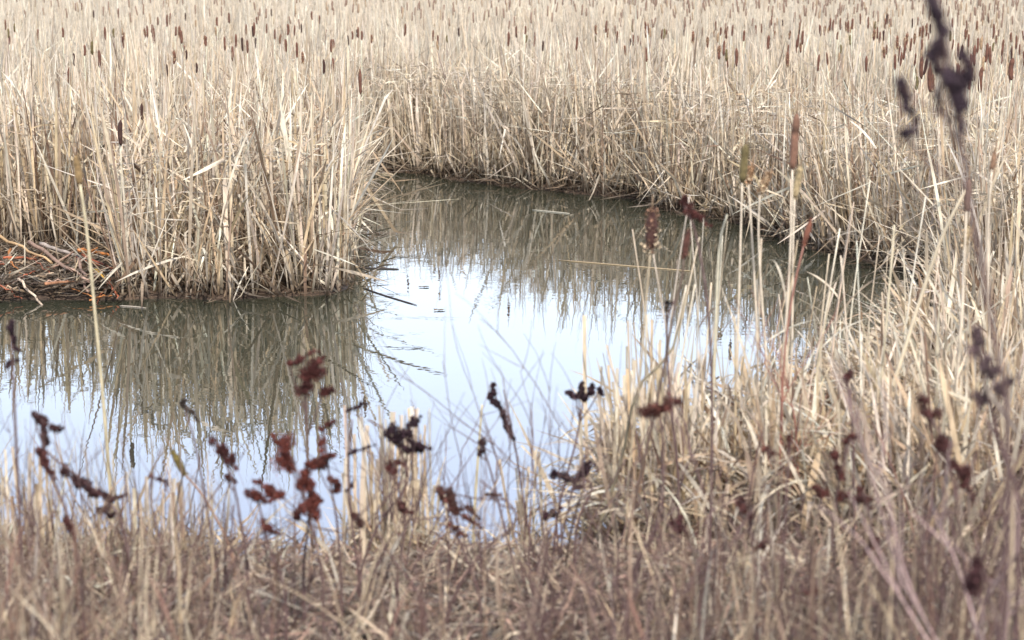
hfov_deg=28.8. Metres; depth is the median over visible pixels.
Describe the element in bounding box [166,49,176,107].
cattail
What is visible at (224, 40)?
cattail
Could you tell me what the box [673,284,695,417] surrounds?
reed stalk
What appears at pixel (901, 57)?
cattail
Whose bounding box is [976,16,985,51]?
cattail
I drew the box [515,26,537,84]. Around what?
cattail
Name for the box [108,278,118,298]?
fallen branch
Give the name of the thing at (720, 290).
reed stalk
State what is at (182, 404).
dock plant
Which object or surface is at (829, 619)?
twiggy weed
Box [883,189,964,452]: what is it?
reed stalk
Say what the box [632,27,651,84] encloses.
cattail
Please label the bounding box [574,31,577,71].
cattail
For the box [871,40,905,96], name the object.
cattail
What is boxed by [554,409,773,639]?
twiggy weed
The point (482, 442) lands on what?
dock plant
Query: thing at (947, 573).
twiggy weed
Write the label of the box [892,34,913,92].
cattail
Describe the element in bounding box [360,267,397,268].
drifting reed
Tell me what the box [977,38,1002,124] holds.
cattail
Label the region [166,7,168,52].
cattail
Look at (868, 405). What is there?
reed tussock
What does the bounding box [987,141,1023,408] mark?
cattail
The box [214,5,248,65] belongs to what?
cattail
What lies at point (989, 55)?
cattail
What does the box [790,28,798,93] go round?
cattail
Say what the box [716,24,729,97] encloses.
cattail
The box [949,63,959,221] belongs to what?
cattail
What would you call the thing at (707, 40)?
cattail
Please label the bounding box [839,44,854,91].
cattail
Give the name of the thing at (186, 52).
cattail
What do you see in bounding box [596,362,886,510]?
reed tussock
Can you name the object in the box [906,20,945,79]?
cattail
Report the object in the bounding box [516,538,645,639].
twiggy weed
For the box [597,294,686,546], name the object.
reed stalk
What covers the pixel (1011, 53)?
cattail
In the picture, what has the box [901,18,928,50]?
cattail
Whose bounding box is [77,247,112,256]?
fallen branch
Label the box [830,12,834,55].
cattail
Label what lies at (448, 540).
twiggy weed
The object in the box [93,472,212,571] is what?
reed tuft
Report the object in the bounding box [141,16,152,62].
cattail
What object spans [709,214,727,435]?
reed stalk
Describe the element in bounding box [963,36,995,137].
cattail
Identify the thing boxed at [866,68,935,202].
cattail
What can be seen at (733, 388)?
reed stalk
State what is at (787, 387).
twiggy weed
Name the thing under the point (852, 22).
cattail
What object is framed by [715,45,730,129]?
cattail
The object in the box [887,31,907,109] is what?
cattail
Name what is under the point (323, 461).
dock plant
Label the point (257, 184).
reed bed
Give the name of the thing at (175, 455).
cattail
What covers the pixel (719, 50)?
cattail
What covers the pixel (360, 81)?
cattail
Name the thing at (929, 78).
cattail
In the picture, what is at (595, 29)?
cattail
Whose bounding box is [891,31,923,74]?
cattail
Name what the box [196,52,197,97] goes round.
cattail
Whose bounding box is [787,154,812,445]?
cattail
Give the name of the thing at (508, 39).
cattail
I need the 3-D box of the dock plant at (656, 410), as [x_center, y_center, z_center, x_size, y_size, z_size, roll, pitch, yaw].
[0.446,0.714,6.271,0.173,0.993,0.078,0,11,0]
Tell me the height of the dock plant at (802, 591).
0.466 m
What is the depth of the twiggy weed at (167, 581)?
6.23 m
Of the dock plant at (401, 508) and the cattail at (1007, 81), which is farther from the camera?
the cattail at (1007, 81)
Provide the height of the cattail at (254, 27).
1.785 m
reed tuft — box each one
[0,447,95,573]
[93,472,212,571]
[282,399,494,571]
[477,449,572,552]
[509,358,722,553]
[537,314,738,516]
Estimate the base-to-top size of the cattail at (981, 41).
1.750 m
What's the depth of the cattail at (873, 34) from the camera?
24.48 m
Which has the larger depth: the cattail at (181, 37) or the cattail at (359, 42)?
the cattail at (359, 42)
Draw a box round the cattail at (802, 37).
[777,21,803,85]
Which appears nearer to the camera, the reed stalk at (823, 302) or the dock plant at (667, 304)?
the dock plant at (667, 304)
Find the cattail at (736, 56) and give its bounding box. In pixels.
[727,45,747,160]
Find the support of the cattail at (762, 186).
on the ground
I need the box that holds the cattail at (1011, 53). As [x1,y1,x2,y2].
[1010,42,1012,59]
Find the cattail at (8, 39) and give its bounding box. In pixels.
[7,21,22,67]
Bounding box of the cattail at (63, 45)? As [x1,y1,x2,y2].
[60,24,78,83]
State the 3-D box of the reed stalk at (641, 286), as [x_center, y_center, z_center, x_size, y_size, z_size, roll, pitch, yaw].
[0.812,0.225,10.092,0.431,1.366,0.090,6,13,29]
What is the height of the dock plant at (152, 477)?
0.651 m
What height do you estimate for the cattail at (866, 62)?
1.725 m
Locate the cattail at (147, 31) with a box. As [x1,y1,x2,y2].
[146,17,147,44]
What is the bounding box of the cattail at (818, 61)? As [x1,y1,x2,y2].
[759,54,846,149]
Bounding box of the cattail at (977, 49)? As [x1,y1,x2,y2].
[975,35,985,109]
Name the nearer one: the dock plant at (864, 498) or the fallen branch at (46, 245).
the dock plant at (864, 498)
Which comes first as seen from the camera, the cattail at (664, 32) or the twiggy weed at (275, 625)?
the twiggy weed at (275, 625)
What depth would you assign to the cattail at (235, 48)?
22.85 m
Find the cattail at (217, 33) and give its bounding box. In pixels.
[199,9,226,75]
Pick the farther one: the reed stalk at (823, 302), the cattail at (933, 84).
the cattail at (933, 84)
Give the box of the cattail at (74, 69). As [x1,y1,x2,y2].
[73,50,76,97]
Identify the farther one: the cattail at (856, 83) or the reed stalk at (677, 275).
the cattail at (856, 83)
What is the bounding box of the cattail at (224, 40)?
[223,31,226,88]
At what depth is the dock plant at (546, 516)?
7.49 m
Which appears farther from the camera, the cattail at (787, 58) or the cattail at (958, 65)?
the cattail at (787, 58)
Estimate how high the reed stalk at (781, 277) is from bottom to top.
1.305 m
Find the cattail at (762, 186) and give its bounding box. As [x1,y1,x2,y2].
[720,162,774,443]
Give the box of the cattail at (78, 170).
[72,142,114,544]
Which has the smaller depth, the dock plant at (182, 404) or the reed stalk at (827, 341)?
the dock plant at (182, 404)
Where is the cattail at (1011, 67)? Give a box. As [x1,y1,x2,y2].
[984,57,1018,176]
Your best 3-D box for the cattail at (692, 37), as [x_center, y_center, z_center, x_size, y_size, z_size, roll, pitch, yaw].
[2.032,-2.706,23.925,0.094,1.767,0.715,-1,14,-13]
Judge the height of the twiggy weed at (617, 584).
0.999 m
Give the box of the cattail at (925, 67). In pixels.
[881,61,927,131]
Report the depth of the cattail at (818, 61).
19.66 m
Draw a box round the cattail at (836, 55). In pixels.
[814,23,847,89]
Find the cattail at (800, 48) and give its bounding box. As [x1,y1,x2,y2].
[789,33,810,83]
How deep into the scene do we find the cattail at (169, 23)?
28.61 m
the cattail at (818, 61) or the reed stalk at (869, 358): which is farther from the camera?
the cattail at (818, 61)
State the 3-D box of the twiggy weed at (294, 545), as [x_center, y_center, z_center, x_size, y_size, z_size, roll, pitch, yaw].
[-0.797,0.740,6.839,0.733,0.855,0.954,-7,13,-32]
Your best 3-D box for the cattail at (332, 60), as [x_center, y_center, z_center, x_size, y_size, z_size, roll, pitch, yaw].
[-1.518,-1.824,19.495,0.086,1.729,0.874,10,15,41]
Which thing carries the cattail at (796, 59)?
on the ground
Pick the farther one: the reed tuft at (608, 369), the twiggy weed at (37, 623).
the reed tuft at (608, 369)
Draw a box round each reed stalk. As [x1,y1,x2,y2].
[472,405,482,549]
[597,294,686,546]
[632,229,705,353]
[653,255,702,464]
[664,195,689,386]
[665,285,686,396]
[667,237,699,413]
[672,351,707,384]
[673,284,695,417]
[674,219,703,384]
[688,197,724,433]
[699,319,714,376]
[703,283,711,396]
[704,299,718,403]
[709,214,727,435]
[709,221,746,429]
[715,301,740,386]
[716,349,723,392]
[718,236,722,298]
[722,314,754,459]
[734,317,736,457]
[738,320,757,452]
[747,345,781,428]
[754,238,818,458]
[756,279,762,446]
[760,332,811,405]
[763,346,788,422]
[764,292,786,379]
[774,240,797,417]
[778,294,789,382]
[793,180,870,384]
[796,286,816,420]
[797,277,825,409]
[801,258,846,343]
[807,282,836,402]
[808,202,853,379]
[810,291,830,421]
[817,254,829,359]
[818,228,864,374]
[820,377,859,404]
[822,327,869,396]
[828,217,883,385]
[831,325,836,404]
[840,255,850,388]
[856,241,862,427]
[861,320,874,371]
[864,235,879,372]
[878,225,894,399]
[881,292,910,404]
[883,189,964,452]
[883,252,887,307]
[900,197,925,372]
[903,248,906,362]
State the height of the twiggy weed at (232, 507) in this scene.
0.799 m
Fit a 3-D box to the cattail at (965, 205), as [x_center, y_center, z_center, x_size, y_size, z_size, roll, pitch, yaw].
[1.808,0.143,8.624,0.308,1.637,0.035,3,11,17]
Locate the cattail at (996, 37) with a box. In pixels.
[993,24,1013,76]
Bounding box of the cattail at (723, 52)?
[719,37,748,124]
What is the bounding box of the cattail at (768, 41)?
[758,31,781,102]
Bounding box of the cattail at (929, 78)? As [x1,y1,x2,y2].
[916,66,967,218]
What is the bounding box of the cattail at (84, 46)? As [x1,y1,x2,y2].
[77,35,86,103]
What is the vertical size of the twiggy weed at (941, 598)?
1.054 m
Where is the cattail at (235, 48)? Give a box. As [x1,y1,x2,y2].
[229,34,237,75]
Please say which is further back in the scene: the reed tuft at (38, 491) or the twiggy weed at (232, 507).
the reed tuft at (38, 491)
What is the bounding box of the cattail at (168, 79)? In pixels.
[166,64,168,101]
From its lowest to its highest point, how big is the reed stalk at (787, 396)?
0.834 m
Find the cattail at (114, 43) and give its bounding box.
[101,19,115,78]
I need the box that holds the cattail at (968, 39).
[967,31,969,47]
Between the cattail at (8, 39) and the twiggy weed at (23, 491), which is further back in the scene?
the cattail at (8, 39)
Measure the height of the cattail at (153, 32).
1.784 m
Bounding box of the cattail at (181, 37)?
[179,25,200,102]
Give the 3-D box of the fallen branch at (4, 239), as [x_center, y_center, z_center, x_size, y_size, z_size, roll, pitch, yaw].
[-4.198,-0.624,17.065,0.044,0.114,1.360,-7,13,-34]
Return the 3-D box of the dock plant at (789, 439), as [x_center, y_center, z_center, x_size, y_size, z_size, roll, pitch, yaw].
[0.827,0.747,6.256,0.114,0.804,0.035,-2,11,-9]
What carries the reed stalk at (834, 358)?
on the ground
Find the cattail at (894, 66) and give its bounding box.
[894,44,895,97]
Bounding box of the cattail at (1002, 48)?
[995,30,1004,111]
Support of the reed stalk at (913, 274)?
on the ground
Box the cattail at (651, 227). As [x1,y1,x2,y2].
[626,195,661,560]
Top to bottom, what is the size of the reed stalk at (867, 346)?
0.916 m
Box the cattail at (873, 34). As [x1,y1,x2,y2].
[872,29,875,87]
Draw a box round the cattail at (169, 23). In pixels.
[169,8,198,49]
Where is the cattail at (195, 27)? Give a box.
[178,12,196,41]
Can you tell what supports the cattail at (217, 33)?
on the ground
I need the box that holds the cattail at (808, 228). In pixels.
[778,217,812,517]
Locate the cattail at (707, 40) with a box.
[703,28,715,104]
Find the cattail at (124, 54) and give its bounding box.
[115,36,127,89]
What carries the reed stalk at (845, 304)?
on the ground
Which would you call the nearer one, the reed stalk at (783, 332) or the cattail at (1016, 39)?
the reed stalk at (783, 332)
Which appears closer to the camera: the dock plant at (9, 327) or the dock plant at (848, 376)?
the dock plant at (9, 327)
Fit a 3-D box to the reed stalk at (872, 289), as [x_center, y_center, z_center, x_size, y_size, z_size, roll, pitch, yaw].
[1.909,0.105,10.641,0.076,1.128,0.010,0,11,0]
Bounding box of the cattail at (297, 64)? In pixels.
[296,35,314,93]
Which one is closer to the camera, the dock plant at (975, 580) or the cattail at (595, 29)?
the dock plant at (975, 580)
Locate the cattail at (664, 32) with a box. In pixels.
[660,25,673,74]
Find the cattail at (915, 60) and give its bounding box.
[912,43,916,82]
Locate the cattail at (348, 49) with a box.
[347,30,349,72]
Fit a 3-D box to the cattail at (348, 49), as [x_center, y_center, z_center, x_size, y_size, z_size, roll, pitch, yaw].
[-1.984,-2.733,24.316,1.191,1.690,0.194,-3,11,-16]
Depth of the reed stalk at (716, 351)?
10.48 m
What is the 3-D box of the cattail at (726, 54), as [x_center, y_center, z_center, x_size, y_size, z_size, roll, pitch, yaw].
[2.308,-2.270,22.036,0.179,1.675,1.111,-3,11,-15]
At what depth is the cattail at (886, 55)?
24.48 m
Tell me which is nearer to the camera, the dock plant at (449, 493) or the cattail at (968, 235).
the dock plant at (449, 493)
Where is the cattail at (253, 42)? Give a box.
[252,26,256,70]
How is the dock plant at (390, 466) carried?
on the ground
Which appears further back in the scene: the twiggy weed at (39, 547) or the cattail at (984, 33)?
the cattail at (984, 33)
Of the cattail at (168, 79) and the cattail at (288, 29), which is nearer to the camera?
the cattail at (168, 79)
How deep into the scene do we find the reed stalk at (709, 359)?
9.98 m
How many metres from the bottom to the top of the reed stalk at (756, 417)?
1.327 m
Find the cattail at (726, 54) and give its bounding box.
[724,40,747,155]
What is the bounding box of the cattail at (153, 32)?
[152,23,155,55]
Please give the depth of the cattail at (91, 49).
21.44 m
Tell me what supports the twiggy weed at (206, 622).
on the ground
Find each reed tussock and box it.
[492,349,823,569]
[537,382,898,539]
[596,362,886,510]
[688,349,972,492]
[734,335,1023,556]
[759,294,1023,441]
[820,314,1023,509]
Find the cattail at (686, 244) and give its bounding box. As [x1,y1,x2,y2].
[624,229,691,568]
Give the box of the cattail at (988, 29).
[987,10,994,69]
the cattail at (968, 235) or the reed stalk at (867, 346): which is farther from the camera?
the reed stalk at (867, 346)
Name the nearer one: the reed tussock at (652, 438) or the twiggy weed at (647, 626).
the twiggy weed at (647, 626)
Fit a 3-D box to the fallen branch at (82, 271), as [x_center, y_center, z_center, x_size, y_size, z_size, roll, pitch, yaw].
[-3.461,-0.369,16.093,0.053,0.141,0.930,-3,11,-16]
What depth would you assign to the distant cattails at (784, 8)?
33.05 m
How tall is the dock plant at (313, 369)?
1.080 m
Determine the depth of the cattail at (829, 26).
27.39 m
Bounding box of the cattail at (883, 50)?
[882,37,892,114]
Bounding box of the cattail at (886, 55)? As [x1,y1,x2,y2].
[883,33,887,93]
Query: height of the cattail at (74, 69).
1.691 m
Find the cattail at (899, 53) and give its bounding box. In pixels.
[898,43,900,65]
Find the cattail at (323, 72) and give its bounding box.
[323,59,325,138]
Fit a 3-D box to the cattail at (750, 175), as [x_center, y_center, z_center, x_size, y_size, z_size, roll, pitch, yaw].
[1.440,0.052,9.406,0.802,1.709,0.057,-4,12,-20]
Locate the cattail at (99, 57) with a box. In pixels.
[98,41,116,100]
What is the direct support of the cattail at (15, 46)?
on the ground
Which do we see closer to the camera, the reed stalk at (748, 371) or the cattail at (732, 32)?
the reed stalk at (748, 371)
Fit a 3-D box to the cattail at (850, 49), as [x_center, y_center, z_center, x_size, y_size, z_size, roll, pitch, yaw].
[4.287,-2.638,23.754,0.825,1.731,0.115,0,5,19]
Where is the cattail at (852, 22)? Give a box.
[845,11,860,81]
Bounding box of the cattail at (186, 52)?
[185,50,187,105]
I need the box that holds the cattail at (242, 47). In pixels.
[241,37,244,81]
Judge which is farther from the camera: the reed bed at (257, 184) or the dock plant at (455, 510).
the reed bed at (257, 184)
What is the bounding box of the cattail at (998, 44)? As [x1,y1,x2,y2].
[979,21,1007,68]
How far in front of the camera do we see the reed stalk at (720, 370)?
10.13 m
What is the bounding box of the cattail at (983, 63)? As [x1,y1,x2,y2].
[948,51,984,115]
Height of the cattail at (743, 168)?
1.835 m
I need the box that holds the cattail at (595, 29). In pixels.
[594,18,616,57]
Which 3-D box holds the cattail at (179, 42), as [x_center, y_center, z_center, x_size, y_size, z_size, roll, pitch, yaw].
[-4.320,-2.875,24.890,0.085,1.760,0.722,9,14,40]
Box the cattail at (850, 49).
[837,27,850,77]
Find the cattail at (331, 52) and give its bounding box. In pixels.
[311,39,331,100]
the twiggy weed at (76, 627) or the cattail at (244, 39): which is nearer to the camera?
the twiggy weed at (76, 627)
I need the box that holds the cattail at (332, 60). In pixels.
[322,54,377,150]
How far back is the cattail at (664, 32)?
24.44 m
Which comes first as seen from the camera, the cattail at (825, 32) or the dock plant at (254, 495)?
the dock plant at (254, 495)
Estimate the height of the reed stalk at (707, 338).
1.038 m
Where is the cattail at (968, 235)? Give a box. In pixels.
[955,217,971,436]
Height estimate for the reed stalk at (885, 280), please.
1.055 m
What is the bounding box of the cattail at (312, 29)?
[297,3,317,70]
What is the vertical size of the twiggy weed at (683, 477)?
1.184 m
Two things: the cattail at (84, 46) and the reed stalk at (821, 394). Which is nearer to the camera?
the reed stalk at (821, 394)
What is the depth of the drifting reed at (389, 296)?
15.80 m
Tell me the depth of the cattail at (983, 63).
19.00 m
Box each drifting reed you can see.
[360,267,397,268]
[364,288,415,304]
[532,209,569,213]
[559,260,688,270]
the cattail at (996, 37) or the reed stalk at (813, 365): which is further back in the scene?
the cattail at (996, 37)
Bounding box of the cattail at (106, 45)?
[104,23,106,72]
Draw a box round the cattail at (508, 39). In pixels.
[465,25,514,133]
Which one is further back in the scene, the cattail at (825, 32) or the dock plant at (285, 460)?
the cattail at (825, 32)
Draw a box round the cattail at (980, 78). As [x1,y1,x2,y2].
[948,61,982,177]
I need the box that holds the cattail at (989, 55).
[988,46,993,146]
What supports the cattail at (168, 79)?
on the ground
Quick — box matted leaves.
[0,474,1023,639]
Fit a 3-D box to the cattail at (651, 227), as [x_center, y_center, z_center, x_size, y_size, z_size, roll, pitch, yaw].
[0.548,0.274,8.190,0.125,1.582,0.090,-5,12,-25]
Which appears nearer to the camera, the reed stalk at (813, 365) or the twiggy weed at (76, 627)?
the twiggy weed at (76, 627)
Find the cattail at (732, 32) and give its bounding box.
[730,15,733,53]
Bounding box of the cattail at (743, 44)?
[733,21,746,84]
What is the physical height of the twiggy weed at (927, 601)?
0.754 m
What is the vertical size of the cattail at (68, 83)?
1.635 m
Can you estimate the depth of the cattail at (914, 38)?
25.00 m
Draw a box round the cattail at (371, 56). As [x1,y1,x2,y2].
[351,26,379,105]
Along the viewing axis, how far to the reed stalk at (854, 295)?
9.94 m
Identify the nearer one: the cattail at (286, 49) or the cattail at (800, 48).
the cattail at (286, 49)
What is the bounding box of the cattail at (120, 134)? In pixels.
[64,118,185,282]
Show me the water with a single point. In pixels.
(222, 367)
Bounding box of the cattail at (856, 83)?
[807,43,857,121]
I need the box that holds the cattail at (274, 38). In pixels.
[260,18,275,70]
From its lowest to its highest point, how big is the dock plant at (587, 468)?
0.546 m
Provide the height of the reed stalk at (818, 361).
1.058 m
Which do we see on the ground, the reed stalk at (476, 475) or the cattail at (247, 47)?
the cattail at (247, 47)
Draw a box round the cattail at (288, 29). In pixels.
[282,18,289,68]
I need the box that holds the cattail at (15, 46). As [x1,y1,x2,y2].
[13,23,17,77]
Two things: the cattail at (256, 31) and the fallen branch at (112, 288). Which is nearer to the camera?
the fallen branch at (112, 288)
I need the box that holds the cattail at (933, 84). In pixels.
[893,76,942,165]
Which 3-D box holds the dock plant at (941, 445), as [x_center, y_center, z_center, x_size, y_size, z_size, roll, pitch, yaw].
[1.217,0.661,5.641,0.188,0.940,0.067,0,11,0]
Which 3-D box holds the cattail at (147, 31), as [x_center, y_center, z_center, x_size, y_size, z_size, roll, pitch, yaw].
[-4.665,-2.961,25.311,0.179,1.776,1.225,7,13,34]
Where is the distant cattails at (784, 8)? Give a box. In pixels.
[6,0,1023,69]
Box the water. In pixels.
[0,173,931,566]
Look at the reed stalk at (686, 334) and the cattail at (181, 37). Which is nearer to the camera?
the reed stalk at (686, 334)
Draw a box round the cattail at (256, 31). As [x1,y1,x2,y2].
[252,8,262,56]
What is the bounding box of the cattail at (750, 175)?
[745,153,865,391]
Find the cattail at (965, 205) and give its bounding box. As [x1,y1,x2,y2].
[896,166,972,436]
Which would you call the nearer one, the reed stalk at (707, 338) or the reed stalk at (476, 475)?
the reed stalk at (476, 475)
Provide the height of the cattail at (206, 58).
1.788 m
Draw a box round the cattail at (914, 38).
[911,25,919,92]
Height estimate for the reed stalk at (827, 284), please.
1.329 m
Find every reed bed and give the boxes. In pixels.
[0,0,1023,309]
[0,15,452,308]
[515,198,1023,558]
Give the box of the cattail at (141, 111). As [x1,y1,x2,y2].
[139,100,158,194]
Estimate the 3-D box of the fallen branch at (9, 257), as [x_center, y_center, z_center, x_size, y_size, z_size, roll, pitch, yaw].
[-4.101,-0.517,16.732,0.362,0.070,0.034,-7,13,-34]
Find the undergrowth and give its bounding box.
[0,405,1023,639]
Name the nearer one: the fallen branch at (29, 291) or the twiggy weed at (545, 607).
the twiggy weed at (545, 607)
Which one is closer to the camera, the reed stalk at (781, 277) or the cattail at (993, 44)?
the reed stalk at (781, 277)
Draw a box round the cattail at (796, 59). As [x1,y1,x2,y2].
[783,25,799,94]
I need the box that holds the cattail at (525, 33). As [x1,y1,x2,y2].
[524,18,526,49]
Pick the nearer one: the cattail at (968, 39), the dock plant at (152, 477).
the dock plant at (152, 477)
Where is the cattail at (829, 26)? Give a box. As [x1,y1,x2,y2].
[829,12,830,41]
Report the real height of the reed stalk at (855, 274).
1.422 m
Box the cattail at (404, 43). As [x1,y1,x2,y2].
[387,18,421,98]
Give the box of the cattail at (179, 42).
[178,19,188,82]
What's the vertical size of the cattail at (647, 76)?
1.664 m
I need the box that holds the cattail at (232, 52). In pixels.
[231,36,233,96]
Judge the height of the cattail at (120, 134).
1.389 m
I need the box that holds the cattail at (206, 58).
[189,27,216,83]
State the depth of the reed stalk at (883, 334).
9.96 m
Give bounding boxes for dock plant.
[5,319,25,618]
[31,410,129,625]
[34,446,85,639]
[149,472,167,634]
[178,398,219,601]
[207,435,249,631]
[243,487,287,639]
[251,431,326,637]
[286,349,335,631]
[293,419,343,639]
[345,401,375,614]
[350,479,423,631]
[357,415,432,597]
[384,449,405,628]
[434,487,482,639]
[435,479,517,638]
[477,437,519,618]
[487,382,537,582]
[538,505,563,604]
[548,459,595,577]
[551,381,604,567]
[625,393,683,639]
[664,300,679,543]
[668,514,706,639]
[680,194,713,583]
[734,496,767,639]
[760,433,795,639]
[792,586,826,639]
[811,432,858,635]
[843,369,855,570]
[852,485,885,637]
[893,0,1011,639]
[916,392,975,639]
[962,555,998,639]
[965,322,1021,639]
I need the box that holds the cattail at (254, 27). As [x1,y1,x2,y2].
[253,20,258,49]
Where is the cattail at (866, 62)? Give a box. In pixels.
[855,46,887,140]
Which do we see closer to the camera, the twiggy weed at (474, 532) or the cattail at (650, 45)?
the twiggy weed at (474, 532)
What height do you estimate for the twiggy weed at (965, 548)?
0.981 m
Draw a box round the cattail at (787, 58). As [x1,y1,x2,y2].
[755,43,799,172]
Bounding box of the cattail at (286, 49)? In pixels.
[285,32,296,63]
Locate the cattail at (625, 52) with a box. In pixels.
[624,45,628,82]
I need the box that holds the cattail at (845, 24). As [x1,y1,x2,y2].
[838,13,847,86]
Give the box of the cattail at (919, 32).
[916,18,921,67]
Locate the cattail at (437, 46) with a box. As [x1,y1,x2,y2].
[435,38,458,139]
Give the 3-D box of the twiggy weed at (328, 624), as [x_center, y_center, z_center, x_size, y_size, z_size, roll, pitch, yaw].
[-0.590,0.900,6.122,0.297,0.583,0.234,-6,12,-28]
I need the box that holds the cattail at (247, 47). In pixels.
[246,40,278,85]
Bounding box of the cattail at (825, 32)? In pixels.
[823,18,835,51]
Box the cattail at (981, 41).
[977,35,982,81]
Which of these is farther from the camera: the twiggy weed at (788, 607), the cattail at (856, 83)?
the cattail at (856, 83)
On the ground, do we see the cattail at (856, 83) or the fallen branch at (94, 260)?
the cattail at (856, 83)
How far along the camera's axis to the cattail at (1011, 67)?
16.93 m
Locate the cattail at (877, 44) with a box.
[855,18,877,88]
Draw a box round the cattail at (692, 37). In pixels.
[688,23,694,75]
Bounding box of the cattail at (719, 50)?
[716,40,721,167]
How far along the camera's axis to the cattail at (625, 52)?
24.65 m
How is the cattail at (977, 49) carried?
on the ground
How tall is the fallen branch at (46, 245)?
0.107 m
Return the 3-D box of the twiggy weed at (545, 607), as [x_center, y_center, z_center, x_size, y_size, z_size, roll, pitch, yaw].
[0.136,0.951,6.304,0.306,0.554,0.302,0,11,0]
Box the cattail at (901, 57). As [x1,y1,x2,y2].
[866,41,913,161]
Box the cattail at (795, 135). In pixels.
[670,101,799,476]
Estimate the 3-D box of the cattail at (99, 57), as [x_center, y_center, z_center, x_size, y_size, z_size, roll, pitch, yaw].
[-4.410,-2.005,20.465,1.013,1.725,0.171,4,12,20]
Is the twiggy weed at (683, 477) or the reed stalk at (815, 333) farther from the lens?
the reed stalk at (815, 333)
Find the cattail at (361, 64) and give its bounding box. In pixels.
[355,20,383,125]
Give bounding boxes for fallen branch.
[0,235,52,263]
[3,256,44,259]
[17,278,42,304]
[27,240,90,282]
[39,242,80,257]
[44,280,74,284]
[76,257,89,292]
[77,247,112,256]
[81,253,112,268]
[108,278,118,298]
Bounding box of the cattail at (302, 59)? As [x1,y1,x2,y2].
[301,51,311,125]
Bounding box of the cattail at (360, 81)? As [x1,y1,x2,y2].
[320,69,361,245]
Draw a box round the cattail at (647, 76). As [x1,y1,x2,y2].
[645,47,651,136]
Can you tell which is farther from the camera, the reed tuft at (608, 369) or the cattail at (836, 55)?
the cattail at (836, 55)
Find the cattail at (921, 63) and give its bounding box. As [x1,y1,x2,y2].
[912,49,941,222]
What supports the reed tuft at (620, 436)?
on the ground
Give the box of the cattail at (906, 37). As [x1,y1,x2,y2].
[905,24,908,64]
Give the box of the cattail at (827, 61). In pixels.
[825,44,837,90]
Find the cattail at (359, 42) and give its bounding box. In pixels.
[357,27,362,96]
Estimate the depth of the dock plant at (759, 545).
6.04 m
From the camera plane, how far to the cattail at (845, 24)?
26.34 m
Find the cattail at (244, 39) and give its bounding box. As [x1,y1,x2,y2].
[244,25,253,61]
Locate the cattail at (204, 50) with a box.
[197,24,208,88]
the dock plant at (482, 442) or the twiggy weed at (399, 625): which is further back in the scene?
the dock plant at (482, 442)
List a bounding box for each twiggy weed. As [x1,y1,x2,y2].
[0,368,52,633]
[0,410,137,639]
[0,428,114,632]
[0,489,57,639]
[24,588,162,639]
[34,583,119,639]
[47,394,181,624]
[67,448,208,639]
[88,471,251,623]
[161,401,398,632]
[164,526,268,639]
[169,428,312,613]
[182,540,300,639]
[199,544,334,639]
[294,392,521,620]
[294,530,377,639]
[327,352,624,597]
[333,362,475,586]
[356,263,652,602]
[362,588,462,639]
[366,508,471,639]
[368,307,516,608]
[428,275,639,592]
[440,497,619,639]
[495,535,568,639]
[501,530,583,639]
[507,530,603,639]
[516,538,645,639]
[521,385,726,635]
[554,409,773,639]
[565,460,719,639]
[571,476,789,639]
[572,295,725,546]
[573,526,708,639]
[581,355,784,633]
[610,501,736,639]
[674,304,990,639]
[707,436,1023,637]
[721,491,832,639]
[729,247,845,519]
[752,520,891,639]
[771,497,957,639]
[793,502,1023,639]
[796,317,992,639]
[818,359,1023,639]
[825,449,1023,639]
[844,472,1021,639]
[859,586,972,639]
[872,455,1023,637]
[883,370,1023,639]
[884,374,1023,639]
[915,470,1023,634]
[918,359,1023,639]
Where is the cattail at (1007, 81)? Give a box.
[1006,63,1008,123]
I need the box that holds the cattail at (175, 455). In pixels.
[164,436,235,590]
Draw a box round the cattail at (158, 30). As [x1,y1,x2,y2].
[140,6,158,50]
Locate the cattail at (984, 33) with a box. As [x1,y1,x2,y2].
[981,10,985,57]
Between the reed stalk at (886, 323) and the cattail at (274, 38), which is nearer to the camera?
the reed stalk at (886, 323)
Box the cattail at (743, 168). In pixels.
[682,131,748,456]
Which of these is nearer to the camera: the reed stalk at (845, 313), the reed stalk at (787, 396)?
the reed stalk at (787, 396)
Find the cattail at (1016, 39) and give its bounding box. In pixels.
[1015,27,1017,72]
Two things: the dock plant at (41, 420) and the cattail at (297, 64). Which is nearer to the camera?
the dock plant at (41, 420)
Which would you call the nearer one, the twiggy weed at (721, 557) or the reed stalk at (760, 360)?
the twiggy weed at (721, 557)
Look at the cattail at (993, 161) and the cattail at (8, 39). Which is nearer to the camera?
the cattail at (993, 161)
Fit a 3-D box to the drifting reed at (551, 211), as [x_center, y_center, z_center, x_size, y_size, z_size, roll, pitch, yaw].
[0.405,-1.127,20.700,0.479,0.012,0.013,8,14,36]
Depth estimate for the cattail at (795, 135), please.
8.67 m
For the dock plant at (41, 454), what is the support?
on the ground
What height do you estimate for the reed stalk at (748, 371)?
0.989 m
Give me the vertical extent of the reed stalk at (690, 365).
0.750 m
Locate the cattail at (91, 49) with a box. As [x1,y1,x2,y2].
[90,33,109,112]
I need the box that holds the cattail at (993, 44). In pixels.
[978,34,994,110]
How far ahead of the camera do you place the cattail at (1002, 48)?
20.66 m
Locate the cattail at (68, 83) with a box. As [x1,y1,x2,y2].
[33,57,71,155]
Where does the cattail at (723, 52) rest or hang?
on the ground
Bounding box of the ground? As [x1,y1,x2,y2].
[0,165,1019,639]

